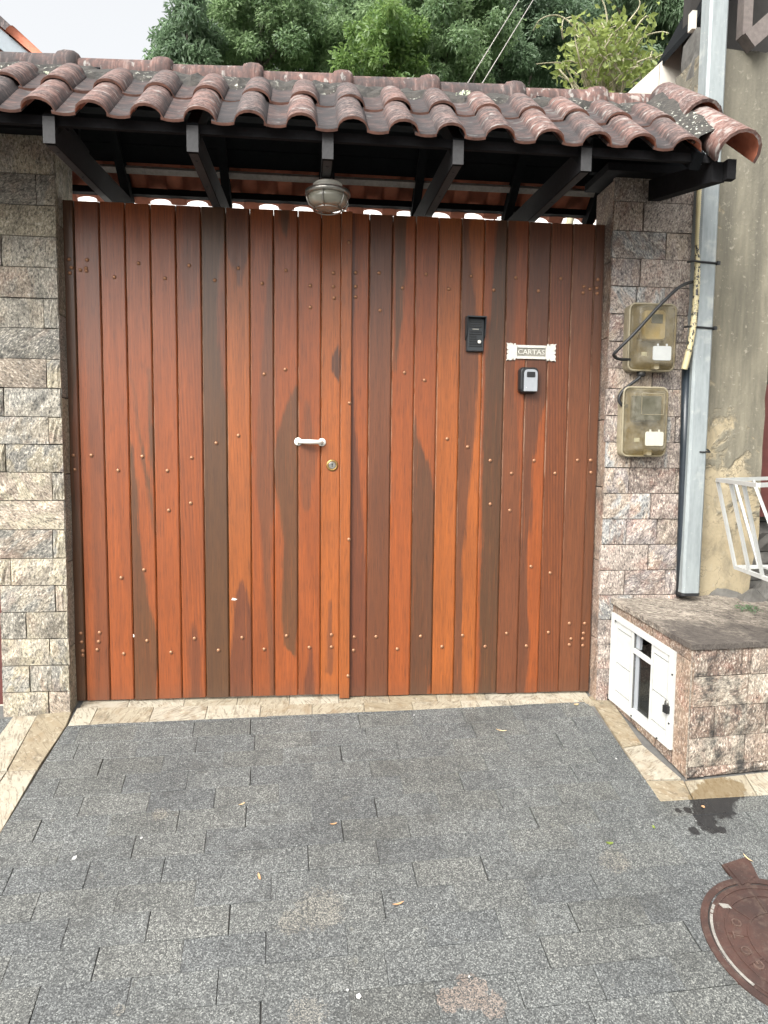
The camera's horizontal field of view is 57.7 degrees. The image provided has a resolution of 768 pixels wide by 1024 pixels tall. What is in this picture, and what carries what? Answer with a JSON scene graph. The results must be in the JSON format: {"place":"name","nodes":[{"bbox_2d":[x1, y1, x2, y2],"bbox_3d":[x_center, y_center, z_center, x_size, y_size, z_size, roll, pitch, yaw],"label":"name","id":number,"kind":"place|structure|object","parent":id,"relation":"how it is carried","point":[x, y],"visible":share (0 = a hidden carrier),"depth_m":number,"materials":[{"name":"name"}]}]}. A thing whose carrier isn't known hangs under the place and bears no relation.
{"place":"outdoors","nodes":[
{"label":"outdoors","id":0,"kind":"place"},
{"bbox_2d":[0,0,212,59],"label":"sky","id":1,"kind":"structure","parent":0,"point":[105,29],"materials":[{"name":"white"}]},
{"bbox_2d":[0,691,767,1023],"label":"pavement","id":2,"kind":"structure","parent":0,"point":[470,835],"depth_m":2.74,"materials":[{"name":"stone"}]},
{"bbox_2d":[0,529,3,705],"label":"red gate","id":3,"kind":"structure","parent":2,"relation":"on","point":[1,692],"depth_m":3.60,"materials":[{"name":"paint"}]},
{"bbox_2d":[0,134,77,716],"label":"stone pillar","id":4,"kind":"structure","parent":2,"relation":"on","point":[37,621],"depth_m":3.43,"materials":[{"name":"beige stone"}]},
{"bbox_2d":[62,200,351,700],"bbox_3d":[-0.891,-0.266,3.628,1.439,2.555,0.127,0,5,-6],"label":"gate leaf","id":5,"kind":"object","parent":4,"relation":"attached to","point":[209,354],"visible":0.99,"depth_m":3.61,"materials":[{"name":"brown wood"}]},
{"bbox_2d":[588,177,693,699],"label":"stone pillar","id":6,"kind":"structure","parent":2,"relation":"on","point":[647,254],"depth_m":3.77,"materials":[{"name":"beige stone"}]},
{"bbox_2d":[0,49,761,223],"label":"gate roof","id":7,"kind":"structure","parent":6,"relation":"on","point":[251,135],"depth_m":3.29,"materials":[{"name":"tile"}]},
{"bbox_2d":[305,172,349,215],"bbox_3d":[-0.255,-1.444,3.157,0.205,0.157,0.205,0,5,-6],"label":"bulkhead lamp","id":8,"kind":"object","parent":7,"relation":"attached to","point":[331,194],"visible":1,"depth_m":3.10,"materials":[{"name":"silver metal"}]},
{"bbox_2d":[349,213,604,695],"bbox_3d":[0.488,-0.263,3.797,1.368,2.557,0.082,0,5,-6],"label":"gate leaf","id":9,"kind":"object","parent":6,"relation":"attached to","point":[473,492],"visible":1,"depth_m":3.76,"materials":[{"name":"brown wood"}]},
{"bbox_2d":[465,315,486,351],"bbox_3d":[0.484,-0.938,3.675,0.104,0.180,0.054,0,5,-6],"label":"intercom","id":10,"kind":"object","parent":9,"relation":"attached to","point":[475,329],"visible":1,"depth_m":3.68,"materials":[{"name":"black plastic"}]},
{"bbox_2d":[517,367,537,393],"bbox_3d":[0.773,-0.704,3.728,0.104,0.138,0.051,0,5,-6],"label":"key box","id":11,"kind":"object","parent":9,"relation":"attached to","point":[527,380],"visible":1,"depth_m":3.71,"materials":[{"name":"black plastic"}]},
{"bbox_2d":[506,343,555,361],"bbox_3d":[0.789,-0.856,3.737,0.274,0.094,0.010,0,5,-6],"label":"letter plate","id":12,"kind":"object","parent":9,"relation":"attached to","point":[515,351],"visible":1,"depth_m":3.73,"materials":[{"name":"white metal"}]},
{"bbox_2d":[616,386,667,456],"bbox_3d":[1.379,-0.477,3.692,0.249,0.371,0.133,0,5,-6],"label":"meter box","id":13,"kind":"object","parent":6,"relation":"attached to","point":[641,430],"visible":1,"depth_m":3.70,"materials":[{"name":"plastic"}]},
{"bbox_2d":[622,302,676,372],"bbox_3d":[1.405,-0.915,3.657,0.261,0.354,0.133,0,5,-6],"label":"meter box","id":14,"kind":"object","parent":6,"relation":"attached to","point":[647,347],"visible":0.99,"depth_m":3.66,"materials":[{"name":"plastic"}]},
{"bbox_2d":[617,371,645,406],"bbox_3d":[1.306,-0.649,3.690,0.150,0.191,0.044,0,5,-6],"label":"power cable","id":15,"kind":"object","parent":14,"relation":"attached to","point":[640,374],"visible":1,"depth_m":3.68,"materials":[{"name":"grey plastic"}]},
{"bbox_2d":[612,280,693,360],"bbox_3d":[1.414,-1.001,3.605,0.470,0.435,0.129,0,5,-9],"label":"power cable","id":16,"kind":"object","parent":14,"relation":"attached to","point":[648,317],"visible":1,"depth_m":3.55,"materials":[{"name":"black rubber"}]},
{"bbox_2d":[651,314,662,322],"bbox_3d":[1.411,-0.998,3.603,0.060,0.045,0.003,0,5,-6],"label":"meter window","id":17,"kind":"structure","parent":14,"relation":"in","point":[656,318],"depth_m":3.60,"materials":[{"name":"plastic"}]},
{"bbox_2d":[676,368,689,596],"bbox_3d":[1.627,-0.154,3.795,0.074,1.241,0.047,0,5,-6],"label":"drain pipe","id":18,"kind":"object","parent":6,"relation":"attached to","point":[684,406],"visible":0.72,"depth_m":3.77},
{"bbox_2d":[607,595,767,779],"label":"stone box","id":19,"kind":"object","parent":2,"relation":"on","point":[697,706],"visible":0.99,"depth_m":3.35,"materials":[{"name":"beige stone"}]},
{"bbox_2d":[613,621,635,707],"bbox_3d":[1.290,0.811,3.743,0.016,0.437,0.159,-1,5,-16],"label":"door panel","id":20,"kind":"structure","parent":19,"relation":"in","point":[625,639],"depth_m":3.73,"materials":[{"name":"white metal"}]},
{"bbox_2d":[648,645,669,736],"bbox_3d":[1.373,0.883,3.459,0.016,0.434,0.147,-1,5,-16],"label":"door panel","id":21,"kind":"structure","parent":19,"relation":"in","point":[660,661],"depth_m":3.46,"materials":[{"name":"white metal"}]},
{"bbox_2d":[675,0,728,595],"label":"galvanised post","id":22,"kind":"object","parent":19,"relation":"on","point":[713,48],"visible":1,"depth_m":3.68,"materials":[{"name":"metal"}]},
{"bbox_2d":[681,189,701,369],"bbox_3d":[1.622,-1.232,3.648,0.093,0.965,0.056,-2,6,-28],"label":"corrugated conduit","id":23,"kind":"object","parent":22,"relation":"attached to","point":[693,323],"visible":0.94,"depth_m":3.65,"materials":[{"name":"yellow plastic"}]},
{"bbox_2d":[709,574,767,601],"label":"broken footing","id":24,"kind":"object","parent":19,"relation":"on","point":[759,593],"visible":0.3,"depth_m":3.92,"materials":[{"name":"concrete"}]},
{"bbox_2d":[728,602,762,613],"bbox_3d":[1.939,0.525,3.726,0.162,0.086,0.163,5,6,38],"label":"weed","id":25,"kind":"object","parent":19,"relation":"on","point":[742,608],"visible":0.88,"depth_m":3.71,"materials":[{"name":"green plant"}]},
{"bbox_2d":[676,49,767,595],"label":"stucco wall","id":26,"kind":"structure","parent":2,"relation":"on","point":[738,382],"depth_m":3.84,"materials":[{"name":"beige paint"}]},
{"bbox_2d":[681,27,700,90],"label":"cement column","id":27,"kind":"structure","parent":26,"relation":"attached to","point":[691,51],"depth_m":3.84,"materials":[{"name":"grey concrete"}]},
{"bbox_2d":[657,0,767,72],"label":"neighbour roof","id":28,"kind":"structure","parent":27,"relation":"on","point":[747,30],"depth_m":4.02,"materials":[{"name":"black paint"}]},
{"bbox_2d":[715,477,767,581],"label":"waste basket","id":29,"kind":"object","parent":26,"relation":"attached to","point":[744,483],"visible":1,"depth_m":3.31,"materials":[{"name":"white metal"}]},
{"bbox_2d":[700,856,767,1005],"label":"manhole cover","id":30,"kind":"object","parent":2,"relation":"on","point":[734,919],"visible":1,"depth_m":2.54,"materials":[{"name":"metal"}]},
{"bbox_2d":[467,0,518,82],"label":"overhead cable","id":31,"kind":"object","parent":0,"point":[492,43],"visible":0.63,"depth_m":8.93,"materials":[{"name":"grey metal"}]},
{"bbox_2d":[482,0,532,82],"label":"overhead cable","id":32,"kind":"object","parent":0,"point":[506,43],"visible":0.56,"depth_m":8.93,"materials":[{"name":"grey metal"}]},
{"bbox_2d":[628,44,681,93],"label":"white parapet","id":33,"kind":"structure","parent":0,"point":[669,70],"depth_m":4.23,"materials":[{"name":"white paint"}]},
{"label":"ground","id":34,"kind":"structure","parent":0,"visible":0},
{"bbox_2d":[0,16,41,52],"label":"neighbour house","id":35,"kind":"structure","parent":34,"relation":"on","point":[13,38],"depth_m":8.74,"materials":[{"name":"paint"}]},
{"bbox_2d":[142,0,231,64],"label":"broadleaf tree","id":36,"kind":"object","parent":34,"relation":"on","point":[183,36],"visible":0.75,"depth_m":15.25,"materials":[{"name":"green plant"}]},
{"bbox_2d":[201,0,355,72],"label":"broadleaf tree","id":37,"kind":"object","parent":34,"relation":"on","point":[288,40],"visible":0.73,"depth_m":16.27,"materials":[{"name":"green plant"}]},
{"bbox_2d":[249,0,382,75],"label":"broadleaf tree","id":38,"kind":"object","parent":34,"relation":"on","point":[344,6],"visible":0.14,"depth_m":17.36,"materials":[{"name":"green plant"}]},
{"bbox_2d":[78,196,595,224],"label":"white house","id":39,"kind":"structure","parent":34,"relation":"on","point":[274,207],"depth_m":7.01,"materials":[{"name":"paint"}]},
{"bbox_2d":[327,0,431,77],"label":"broadleaf tree","id":40,"kind":"object","parent":34,"relation":"on","point":[389,41],"visible":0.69,"depth_m":14.57,"materials":[{"name":"green plant"}]},
{"bbox_2d":[350,0,526,83],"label":"broadleaf tree","id":41,"kind":"object","parent":34,"relation":"on","point":[456,49],"visible":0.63,"depth_m":15.48,"materials":[{"name":"green plant"}]},
{"bbox_2d":[459,0,591,88],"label":"broadleaf tree","id":42,"kind":"object","parent":34,"relation":"on","point":[526,55],"visible":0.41,"depth_m":17.58,"materials":[{"name":"green plant"}]},
{"bbox_2d":[508,0,633,91],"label":"broadleaf tree","id":43,"kind":"object","parent":34,"relation":"on","point":[594,12],"visible":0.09,"depth_m":19.22,"materials":[{"name":"green plant"}]},
{"bbox_2d":[587,0,683,91],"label":"broadleaf tree","id":44,"kind":"object","parent":34,"relation":"on","point":[668,17],"visible":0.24,"depth_m":15.33,"materials":[{"name":"green plant"}]},
{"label":"courtyard","id":45,"kind":"structure","parent":0,"visible":0},
{"bbox_2d":[533,0,668,223],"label":"shrub","id":46,"kind":"object","parent":45,"relation":"on","point":[608,71],"visible":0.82,"depth_m":5.17,"materials":[{"name":"green plant"}]},
{"bbox_2d":[749,374,767,588],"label":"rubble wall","id":47,"kind":"structure","parent":45,"relation":"on","point":[762,544],"depth_m":4.39,"materials":[{"name":"stone"}]},
{"bbox_2d":[760,384,767,516],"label":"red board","id":48,"kind":"object","parent":47,"relation":"attached to","point":[764,490],"depth_m":4.23,"materials":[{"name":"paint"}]}
]}

